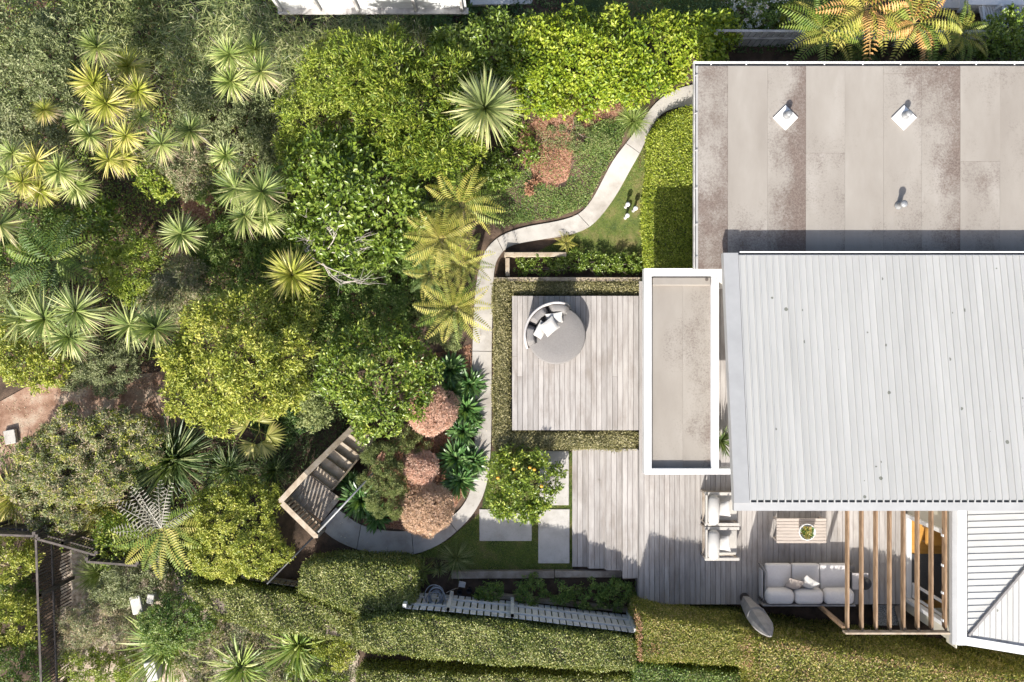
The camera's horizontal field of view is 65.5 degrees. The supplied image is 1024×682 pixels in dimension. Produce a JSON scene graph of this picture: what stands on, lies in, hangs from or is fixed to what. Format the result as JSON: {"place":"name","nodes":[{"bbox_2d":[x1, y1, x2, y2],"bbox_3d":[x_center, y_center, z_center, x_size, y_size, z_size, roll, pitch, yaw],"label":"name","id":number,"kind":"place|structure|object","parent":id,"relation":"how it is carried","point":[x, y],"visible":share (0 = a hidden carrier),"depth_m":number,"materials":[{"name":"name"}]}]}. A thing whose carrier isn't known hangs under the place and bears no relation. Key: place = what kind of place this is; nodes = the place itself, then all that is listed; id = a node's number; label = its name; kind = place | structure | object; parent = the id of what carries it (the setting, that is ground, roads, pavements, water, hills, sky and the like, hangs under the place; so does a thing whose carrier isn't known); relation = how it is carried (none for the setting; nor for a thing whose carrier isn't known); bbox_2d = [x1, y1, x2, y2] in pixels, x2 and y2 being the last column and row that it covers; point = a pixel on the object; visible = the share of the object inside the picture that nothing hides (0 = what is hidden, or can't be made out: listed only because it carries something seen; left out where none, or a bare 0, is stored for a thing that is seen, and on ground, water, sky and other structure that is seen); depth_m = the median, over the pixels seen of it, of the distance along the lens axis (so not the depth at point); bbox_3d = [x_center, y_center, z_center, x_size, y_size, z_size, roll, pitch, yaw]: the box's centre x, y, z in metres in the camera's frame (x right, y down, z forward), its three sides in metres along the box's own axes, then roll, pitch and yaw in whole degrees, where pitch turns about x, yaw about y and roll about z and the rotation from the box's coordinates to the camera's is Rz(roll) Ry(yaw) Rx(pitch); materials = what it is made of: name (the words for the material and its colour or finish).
{"place":"outdoors","nodes":[
{"label":"outdoors","id":0,"kind":"place"},
{"bbox_2d":[0,371,184,474],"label":"dirt path","id":1,"kind":"structure","parent":0,"point":[39,413],"depth_m":23.84,"materials":[{"name":"brown soil"}]},
{"bbox_2d":[417,451,572,571],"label":"lawn","id":2,"kind":"structure","parent":0,"point":[502,549],"depth_m":22.59,"materials":[{"name":"green plant"}]},
{"bbox_2d":[483,442,567,525],"bbox_3d":[0.356,3.892,21.988,2.405,1.457,2.416,0,90,0],"label":"citrus tree","id":3,"kind":"object","parent":2,"relation":"on","point":[502,510],"visible":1,"depth_m":21.66,"materials":[{"name":"green plant"}]},
{"bbox_2d":[538,509,569,562],"bbox_3d":[1.189,5.538,22.600,0.890,0.070,1.544,0,90,0],"label":"stone paver","id":4,"kind":"object","parent":2,"relation":"on","point":[561,531],"visible":0.82,"depth_m":22.57,"materials":[{"name":"grey stone"}]},
{"bbox_2d":[321,85,692,554],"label":"garden path","id":5,"kind":"structure","parent":0,"point":[588,216],"depth_m":22.54,"materials":[{"name":"concrete"}]},
{"bbox_2d":[0,0,1023,681],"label":"ground","id":6,"kind":"structure","parent":0,"point":[290,528],"depth_m":23.73,"materials":[{"name":"soil"}]},
{"bbox_2d":[0,527,46,650],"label":"bank shrub","id":7,"kind":"object","parent":6,"relation":"on","point":[10,633],"visible":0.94,"depth_m":22.61,"materials":[{"name":"green plant"}]},
{"bbox_2d":[0,568,51,681],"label":"bank shrub","id":8,"kind":"object","parent":6,"relation":"on","point":[15,655],"visible":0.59,"depth_m":22.78,"materials":[{"name":"green plant"}]},
{"bbox_2d":[0,311,75,396],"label":"bank shrub","id":9,"kind":"object","parent":6,"relation":"on","point":[43,378],"visible":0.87,"depth_m":22.02,"materials":[{"name":"green plant"}]},
{"bbox_2d":[0,203,79,274],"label":"bank shrub","id":10,"kind":"object","parent":6,"relation":"on","point":[47,212],"visible":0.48,"depth_m":22.31,"materials":[{"name":"green plant"}]},
{"bbox_2d":[0,84,81,163],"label":"bank shrub","id":11,"kind":"object","parent":6,"relation":"on","point":[9,125],"visible":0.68,"depth_m":21.90,"materials":[{"name":"green plant"}]},
{"bbox_2d":[0,134,101,209],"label":"cabbage tree","id":12,"kind":"object","parent":6,"relation":"on","point":[74,183],"visible":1,"depth_m":20.65,"materials":[{"name":"green plant"}]},
{"bbox_2d":[0,0,107,120],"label":"bank shrub","id":13,"kind":"object","parent":6,"relation":"on","point":[38,25],"visible":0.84,"depth_m":21.49,"materials":[{"name":"green plant"}]},
{"bbox_2d":[0,280,110,361],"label":"cabbage tree","id":14,"kind":"object","parent":6,"relation":"on","point":[75,315],"visible":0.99,"depth_m":20.59,"materials":[{"name":"green plant"}]},
{"bbox_2d":[35,524,77,681],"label":"picket fence","id":15,"kind":"object","parent":6,"relation":"on","point":[52,588],"visible":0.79,"depth_m":22.70,"materials":[{"name":"grey wood"}]},
{"bbox_2d":[6,210,108,303],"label":"tree fern","id":16,"kind":"object","parent":6,"relation":"on","point":[66,258],"visible":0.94,"depth_m":21.57,"materials":[{"name":"green plant"}]},
{"bbox_2d":[0,400,170,542],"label":"scrub mound","id":17,"kind":"object","parent":6,"relation":"on","point":[51,492],"visible":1,"depth_m":22.09,"materials":[{"name":"green plant"}]},
{"bbox_2d":[71,192,126,243],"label":"bank shrub","id":18,"kind":"object","parent":6,"relation":"on","point":[101,221],"visible":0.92,"depth_m":22.55,"materials":[{"name":"green plant"}]},
{"bbox_2d":[59,337,142,399],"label":"bank shrub","id":19,"kind":"object","parent":6,"relation":"on","point":[98,366],"visible":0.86,"depth_m":22.47,"materials":[{"name":"green plant"}]},
{"bbox_2d":[57,641,144,681],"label":"bank shrub","id":20,"kind":"object","parent":6,"relation":"on","point":[122,675],"visible":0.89,"depth_m":22.99,"materials":[{"name":"green plant"}]},
{"bbox_2d":[93,505,145,570],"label":"bank shrub","id":21,"kind":"object","parent":6,"relation":"on","point":[115,521],"visible":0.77,"depth_m":22.31,"materials":[{"name":"green plant"}]},
{"bbox_2d":[64,25,189,180],"bbox_3d":[-10.052,-5.807,21.490,2.776,5.006,3.810,-27,90,0],"label":"cabbage tree","id":22,"kind":"object","parent":6,"relation":"on","point":[111,106],"visible":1,"depth_m":19.96,"materials":[{"name":"green plant"}]},
{"bbox_2d":[87,551,168,610],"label":"bank shrub","id":23,"kind":"object","parent":6,"relation":"on","point":[120,593],"visible":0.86,"depth_m":22.58,"materials":[{"name":"green plant"}]},
{"bbox_2d":[58,0,198,77],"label":"bank shrub","id":24,"kind":"object","parent":6,"relation":"on","point":[130,14],"visible":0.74,"depth_m":21.58,"materials":[{"name":"green plant"}]},
{"bbox_2d":[93,233,163,309],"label":"bank shrub","id":25,"kind":"object","parent":6,"relation":"on","point":[125,291],"visible":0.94,"depth_m":21.98,"materials":[{"name":"green plant"}]},
{"bbox_2d":[101,297,185,355],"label":"cabbage tree","id":26,"kind":"object","parent":6,"relation":"on","point":[156,327],"visible":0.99,"depth_m":20.64,"materials":[{"name":"green plant"}]},
{"bbox_2d":[111,480,207,579],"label":"tree fern","id":27,"kind":"object","parent":6,"relation":"on","point":[172,523],"visible":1,"depth_m":20.98,"materials":[{"name":"green plant"}]},
{"bbox_2d":[119,411,218,512],"bbox_3d":[-10.074,3.561,23.008,3.337,1.654,3.288,0,90,0],"label":"flax","id":28,"kind":"object","parent":6,"relation":"on","point":[168,467],"visible":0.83,"depth_m":23.33,"materials":[{"name":"green plant"}]},
{"bbox_2d":[135,252,211,323],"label":"bank shrub","id":29,"kind":"object","parent":6,"relation":"on","point":[182,282],"visible":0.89,"depth_m":22.13,"materials":[{"name":"green plant"}]},
{"bbox_2d":[132,587,216,657],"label":"round bush","id":30,"kind":"object","parent":6,"relation":"on","point":[151,625],"visible":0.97,"depth_m":22.05,"materials":[{"name":"green plant"}]},
{"bbox_2d":[141,136,217,202],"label":"bank shrub","id":31,"kind":"object","parent":6,"relation":"on","point":[185,164],"visible":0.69,"depth_m":21.99,"materials":[{"name":"green plant"}]},
{"bbox_2d":[133,0,253,114],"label":"tree","id":32,"kind":"object","parent":6,"relation":"on","point":[178,64],"visible":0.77,"depth_m":21.65,"materials":[{"name":"green plant"}]},
{"bbox_2d":[168,106,244,172],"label":"cabbage tree","id":33,"kind":"object","parent":6,"relation":"on","point":[224,152],"visible":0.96,"depth_m":20.61,"materials":[{"name":"green plant"}]},
{"bbox_2d":[59,550,359,681],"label":"litter bed","id":34,"kind":"object","parent":6,"relation":"on","point":[74,598],"visible":0.19,"depth_m":23.80,"materials":[{"name":"brown soil"}]},
{"bbox_2d":[53,593,139,660],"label":"bank shrub","id":35,"kind":"object","parent":34,"relation":"on","point":[102,632],"visible":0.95,"depth_m":22.83,"materials":[{"name":"green plant"}]},
{"bbox_2d":[253,629,337,681],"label":"flax","id":36,"kind":"object","parent":34,"relation":"on","point":[288,649],"visible":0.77,"depth_m":22.20,"materials":[{"name":"green plant"}]},
{"bbox_2d":[189,182,243,272],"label":"bank shrub","id":37,"kind":"object","parent":6,"relation":"on","point":[208,244],"visible":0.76,"depth_m":22.49,"materials":[{"name":"green plant"}]},
{"bbox_2d":[171,614,288,681],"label":"bank shrub","id":38,"kind":"object","parent":6,"relation":"on","point":[255,646],"visible":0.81,"depth_m":22.39,"materials":[{"name":"green plant"}]},
{"bbox_2d":[168,63,294,172],"bbox_3d":[-7.659,-6.538,22.501,3.010,2.913,3.262,37,90,0],"label":"bank shrub","id":39,"kind":"object","parent":6,"relation":"on","point":[229,116],"visible":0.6,"depth_m":21.72,"materials":[{"name":"green plant"}]},
{"bbox_2d":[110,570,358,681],"bbox_3d":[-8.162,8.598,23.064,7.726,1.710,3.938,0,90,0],"label":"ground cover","id":40,"kind":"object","parent":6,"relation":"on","point":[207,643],"visible":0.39,"depth_m":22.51,"materials":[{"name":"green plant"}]},
{"bbox_2d":[153,282,324,438],"bbox_3d":[-7.166,0.517,21.675,4.516,4.532,4.179,0,90,0],"label":"yellow tree","id":41,"kind":"object","parent":6,"relation":"on","point":[233,384],"visible":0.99,"depth_m":20.39,"materials":[{"name":"green plant"}]},
{"bbox_2d":[183,474,295,584],"bbox_3d":[-7.503,5.185,22.274,2.980,3.074,3.022,-10,90,0],"label":"round bush","id":42,"kind":"object","parent":6,"relation":"on","point":[234,507],"visible":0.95,"depth_m":21.32,"materials":[{"name":"green plant"}]},
{"bbox_2d":[0,0,482,597],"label":"ground cover","id":43,"kind":"object","parent":6,"relation":"on","point":[194,258],"visible":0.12,"depth_m":23.72,"materials":[{"name":"green plant"}]},
{"bbox_2d":[196,237,286,304],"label":"bank shrub","id":44,"kind":"object","parent":6,"relation":"on","point":[245,270],"visible":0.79,"depth_m":22.39,"materials":[{"name":"green plant"}]},
{"bbox_2d":[206,30,286,104],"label":"cabbage tree","id":45,"kind":"object","parent":6,"relation":"on","point":[258,67],"visible":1,"depth_m":20.09,"materials":[{"name":"green plant"}]},
{"bbox_2d":[208,160,292,241],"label":"cabbage tree","id":46,"kind":"object","parent":6,"relation":"on","point":[253,195],"visible":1,"depth_m":20.30,"materials":[{"name":"green plant"}]},
{"bbox_2d":[174,0,326,94],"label":"tree","id":47,"kind":"object","parent":6,"relation":"on","point":[222,11],"visible":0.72,"depth_m":21.49,"materials":[{"name":"green plant"}]},
{"bbox_2d":[182,574,357,644],"bbox_3d":[-6.601,7.421,22.297,5.040,1.544,1.357,10,90,0],"label":"clipped hedge","id":48,"kind":"object","parent":6,"relation":"on","point":[272,607],"visible":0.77,"depth_m":21.79,"materials":[{"name":"green plant"}]},
{"bbox_2d":[259,243,325,302],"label":"yucca","id":49,"kind":"object","parent":6,"relation":"on","point":[290,269],"visible":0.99,"depth_m":20.68,"materials":[{"name":"green plant"}]},
{"bbox_2d":[263,271,355,350],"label":"dark shrub","id":50,"kind":"object","parent":6,"relation":"on","point":[320,334],"visible":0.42,"depth_m":21.74,"materials":[{"name":"green plant"}]},
{"bbox_2d":[0,0,630,585],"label":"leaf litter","id":51,"kind":"object","parent":6,"relation":"on","point":[232,210],"visible":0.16,"depth_m":23.82,"materials":[{"name":"plant"}]},
{"bbox_2d":[269,27,363,182],"bbox_3d":[-5.186,-6.283,22.155,2.176,3.610,4.452,29,90,0],"label":"feathery tree","id":52,"kind":"object","parent":6,"relation":"on","point":[313,53],"visible":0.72,"depth_m":20.90,"materials":[{"name":"green plant"}]},
{"bbox_2d":[278,424,375,537],"bbox_3d":[-4.962,3.857,22.636,1.502,2.078,2.809,41,90,0],"label":"garden stair","id":53,"kind":"object","parent":6,"relation":"on","point":[329,467],"visible":0.94,"depth_m":22.50,"materials":[{"name":"grey wood"}]},
{"bbox_2d":[273,121,431,283],"bbox_3d":[-4.177,-3.661,21.579,4.231,4.072,4.317,0,90,0],"label":"glossy tree","id":54,"kind":"object","parent":6,"relation":"on","point":[351,219],"visible":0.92,"depth_m":20.58,"materials":[{"name":"green plant"}]},
{"bbox_2d":[287,15,447,78],"bbox_3d":[-3.904,-8.631,22.693,4.741,2.339,2.883,0,90,0],"label":"tree","id":55,"kind":"object","parent":6,"relation":"on","point":[380,25],"visible":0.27,"depth_m":21.98,"materials":[{"name":"green plant"}]},
{"bbox_2d":[272,0,468,23],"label":"neighbour wall","id":56,"kind":"structure","parent":6,"relation":"on","point":[374,7],"depth_m":21.35,"materials":[{"name":"white paint"}]},
{"bbox_2d":[306,317,445,445],"bbox_3d":[-3.506,0.899,21.424,3.321,3.316,3.432,-41,90,0],"label":"glossy tree","id":57,"kind":"object","parent":6,"relation":"on","point":[354,355],"visible":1,"depth_m":20.55,"materials":[{"name":"green plant"}]},
{"bbox_2d":[319,231,440,339],"bbox_3d":[-3.680,-1.540,22.091,3.558,1.748,3.236,0,90,0],"label":"dark shrub","id":58,"kind":"object","parent":6,"relation":"on","point":[377,302],"visible":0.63,"depth_m":21.70,"materials":[{"name":"green plant"}]},
{"bbox_2d":[325,19,492,190],"bbox_3d":[-2.359,-6.074,21.152,3.729,3.970,4.734,-26,90,0],"label":"feathery tree","id":59,"kind":"object","parent":6,"relation":"on","point":[413,74],"visible":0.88,"depth_m":20.00,"materials":[{"name":"green plant"}]},
{"bbox_2d":[360,344,470,529],"bbox_3d":[-2.728,2.721,22.588,3.238,0.001,5.265,0,90,0],"label":"mulch bed","id":60,"kind":"object","parent":6,"relation":"on","point":[381,455],"visible":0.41,"depth_m":22.59,"materials":[{"name":"brown soil"}]},
{"bbox_2d":[355,440,414,520],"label":"conifer","id":61,"kind":"object","parent":60,"relation":"on","point":[392,482],"visible":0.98,"depth_m":21.60,"materials":[{"name":"green plant"}]},
{"bbox_2d":[398,480,454,539],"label":"pink shrub","id":62,"kind":"object","parent":60,"relation":"on","point":[426,495],"visible":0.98,"depth_m":21.70,"materials":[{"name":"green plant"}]},
{"bbox_2d":[408,384,460,437],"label":"pink shrub","id":63,"kind":"object","parent":60,"relation":"on","point":[433,427],"visible":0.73,"depth_m":21.66,"materials":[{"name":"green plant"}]},
{"bbox_2d":[215,96,644,528],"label":"bark chips","id":64,"kind":"object","parent":6,"relation":"on","point":[438,356],"visible":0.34,"depth_m":22.03,"materials":[{"name":"brown wood"}]},
{"bbox_2d":[403,200,478,278],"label":"tree fern","id":65,"kind":"object","parent":6,"relation":"on","point":[444,242],"visible":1,"depth_m":20.12,"materials":[{"name":"green plant"}]},
{"bbox_2d":[414,272,493,343],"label":"tree fern","id":66,"kind":"object","parent":6,"relation":"on","point":[458,309],"visible":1,"depth_m":20.24,"materials":[{"name":"green plant"}]},
{"bbox_2d":[291,543,633,613],"bbox_3d":[-1.383,6.916,22.592,9.868,0.001,1.468,7,90,0],"label":"mulch bed","id":67,"kind":"object","parent":6,"relation":"on","point":[447,585],"visible":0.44,"depth_m":22.59,"materials":[{"name":"soil"}]},
{"bbox_2d":[295,547,423,616],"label":"clipped hedge","id":68,"kind":"object","parent":67,"relation":"on","point":[360,582],"visible":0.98,"depth_m":21.29,"materials":[{"name":"green plant"}]},
{"bbox_2d":[422,164,504,247],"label":"tree fern","id":69,"kind":"object","parent":6,"relation":"on","point":[466,211],"visible":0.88,"depth_m":20.32,"materials":[{"name":"green plant"}]},
{"bbox_2d":[441,68,526,153],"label":"yucca","id":70,"kind":"object","parent":6,"relation":"on","point":[496,103],"visible":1,"depth_m":19.30,"materials":[{"name":"green plant"}]},
{"bbox_2d":[427,4,546,109],"bbox_3d":[-0.624,-7.516,21.319,3.243,2.293,2.750,0,90,0],"label":"green hedge","id":71,"kind":"object","parent":6,"relation":"on","point":[502,34],"visible":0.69,"depth_m":20.73,"materials":[{"name":"green plant"}]},
{"bbox_2d":[355,655,631,681],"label":"clipped hedge","id":72,"kind":"object","parent":6,"relation":"on","point":[379,670],"visible":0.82,"depth_m":21.85,"materials":[{"name":"green plant"}]},
{"bbox_2d":[352,592,637,673],"bbox_3d":[-0.447,7.892,21.690,7.636,2.170,1.371,4,90,0],"label":"clipped hedge","id":73,"kind":"object","parent":6,"relation":"on","point":[490,640],"visible":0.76,"depth_m":20.81,"materials":[{"name":"green plant"}]},
{"bbox_2d":[454,114,541,192],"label":"bank shrub","id":74,"kind":"object","parent":6,"relation":"on","point":[489,168],"visible":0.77,"depth_m":21.75,"materials":[{"name":"green plant"}]},
{"bbox_2d":[490,277,513,451],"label":"deck hedge","id":75,"kind":"object","parent":6,"relation":"on","point":[501,380],"visible":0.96,"depth_m":22.11,"materials":[{"name":"green plant"}]},
{"bbox_2d":[403,591,635,632],"bbox_3d":[0.211,7.292,21.640,6.219,1.380,0.185,6,90,0],"label":"slatted fence","id":76,"kind":"object","parent":6,"relation":"on","point":[512,605],"visible":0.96,"depth_m":21.55,"materials":[{"name":"grey paint"}]},
{"bbox_2d":[475,113,628,227],"bbox_3d":[1.248,-4.519,22.026,4.818,1.047,2.096,-19,90,0],"label":"ground cover","id":77,"kind":"object","parent":6,"relation":"on","point":[561,207],"visible":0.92,"depth_m":22.11,"materials":[{"name":"green plant"}]},
{"bbox_2d":[507,428,638,453],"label":"deck hedge","id":78,"kind":"object","parent":6,"relation":"on","point":[611,440],"visible":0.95,"depth_m":22.10,"materials":[{"name":"green plant"}]},
{"bbox_2d":[507,278,641,297],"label":"deck hedge","id":79,"kind":"object","parent":6,"relation":"on","point":[583,288],"visible":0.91,"depth_m":22.12,"materials":[{"name":"green plant"}]},
{"bbox_2d":[512,296,638,429],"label":"daybed deck","id":80,"kind":"structure","parent":6,"relation":"on","point":[627,364],"depth_m":22.00,"materials":[{"name":"grey wood"}]},
{"bbox_2d":[524,301,585,363],"bbox_3d":[1.158,-0.214,21.555,1.698,0.830,1.698,0,90,0],"label":"round daybed","id":81,"kind":"object","parent":80,"relation":"on","point":[564,342],"visible":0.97,"depth_m":21.57,"materials":[{"name":"grey fabric"}]},
{"bbox_2d":[513,103,639,189],"bbox_3d":[1.664,-5.838,21.969,3.375,0.367,1.816,-43,90,0],"label":"mulch bed","id":82,"kind":"object","parent":6,"relation":"on","point":[559,120],"visible":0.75,"depth_m":21.86,"materials":[{"name":"brown wood"}]},
{"bbox_2d":[513,246,642,276],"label":"bank shrub","id":83,"kind":"object","parent":6,"relation":"on","point":[570,256],"visible":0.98,"depth_m":22.31,"materials":[{"name":"green plant"}]},
{"bbox_2d":[572,448,637,578],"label":"deck steps","id":84,"kind":"structure","parent":6,"relation":"on","point":[602,510],"depth_m":22.27,"materials":[{"name":"grey wood"}]},
{"bbox_2d":[490,0,743,123],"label":"bright hedge","id":85,"kind":"object","parent":6,"relation":"on","point":[675,28],"visible":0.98,"depth_m":20.71,"materials":[{"name":"green plant"}]},
{"bbox_2d":[639,105,692,270],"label":"box hedge","id":86,"kind":"object","parent":6,"relation":"on","point":[666,217],"visible":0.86,"depth_m":21.46,"materials":[{"name":"green plant"}]},
{"bbox_2d":[627,655,743,681],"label":"clipped hedge","id":87,"kind":"object","parent":6,"relation":"on","point":[646,671],"visible":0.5,"depth_m":21.75,"materials":[{"name":"green plant"}]},
{"bbox_2d":[626,590,756,668],"bbox_3d":[4.819,7.897,21.416,3.419,2.467,1.406,8,90,0],"label":"clipped hedge","id":88,"kind":"object","parent":6,"relation":"on","point":[711,634],"visible":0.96,"depth_m":20.64,"materials":[{"name":"green plant"}]},
{"bbox_2d":[635,281,900,603],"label":"lounge deck","id":89,"kind":"structure","parent":6,"relation":"on","point":[694,577],"depth_m":22.00,"materials":[{"name":"grey wood"}]},
{"bbox_2d":[642,268,729,473],"bbox_3d":[4.349,0.747,20.815,2.187,2.530,5.065,0,90,0],"label":"entry canopy","id":90,"kind":"object","parent":89,"relation":"on","point":[680,370],"visible":0.97,"depth_m":19.70,"materials":[{"name":"white paint"}]},
{"bbox_2d":[757,563,855,605],"bbox_3d":[8.049,6.634,21.615,2.663,0.769,1.149,0,90,0],"label":"outdoor sofa","id":91,"kind":"object","parent":89,"relation":"on","point":[828,590],"visible":0.95,"depth_m":21.58,"materials":[{"name":"grey fabric"}]},
{"bbox_2d":[778,0,868,60],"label":"tree fern","id":92,"kind":"object","parent":6,"relation":"on","point":[802,52],"visible":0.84,"depth_m":19.91,"materials":[{"name":"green plant"}]},
{"bbox_2d":[691,61,1023,510],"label":"house","id":93,"kind":"structure","parent":6,"relation":"on","point":[858,237],"depth_m":18.86,"materials":[{"name":"white paint"}]},
{"bbox_2d":[815,0,907,59],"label":"tree fern","id":94,"kind":"object","parent":6,"relation":"on","point":[861,14],"visible":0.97,"depth_m":19.57,"materials":[{"name":"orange plant"}]},
{"bbox_2d":[714,29,1023,50],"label":"paling fence","id":95,"kind":"object","parent":6,"relation":"on","point":[786,39],"visible":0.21,"depth_m":21.14,"materials":[{"name":"black paint"}]},
{"bbox_2d":[734,606,1023,681],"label":"clipped hedge","id":96,"kind":"object","parent":6,"relation":"on","point":[792,649],"visible":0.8,"depth_m":20.34,"materials":[{"name":"green plant"}]},
{"bbox_2d":[817,511,949,634],"bbox_3d":[9.527,5.571,21.137,2.586,3.025,3.341,0,90,0],"label":"pergola","id":97,"kind":"object","parent":6,"relation":"on","point":[862,631],"visible":0.78,"depth_m":19.71,"materials":[{"name":"brown wood"}]},
{"bbox_2d":[858,0,962,60],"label":"tree fern","id":98,"kind":"object","parent":6,"relation":"on","point":[907,24],"visible":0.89,"depth_m":19.71,"materials":[{"name":"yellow plant"}]},
{"bbox_2d":[897,511,1023,654],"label":"house wing","id":99,"kind":"structure","parent":6,"relation":"on","point":[985,579],"depth_m":19.50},
{"bbox_2d":[965,1,1023,60],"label":"bank shrub","id":100,"kind":"object","parent":6,"relation":"on","point":[1015,23],"visible":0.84,"depth_m":20.72,"materials":[{"name":"green plant"}]},
{"bbox_2d":[539,125,646,266],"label":"lawn","id":101,"kind":"structure","parent":0,"point":[635,227],"depth_m":22.49,"materials":[{"name":"green plant"}]},
{"bbox_2d":[579,0,850,36],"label":"neighbour lawn","id":102,"kind":"structure","parent":0,"point":[590,3],"depth_m":21.78,"materials":[{"name":"green plant"}]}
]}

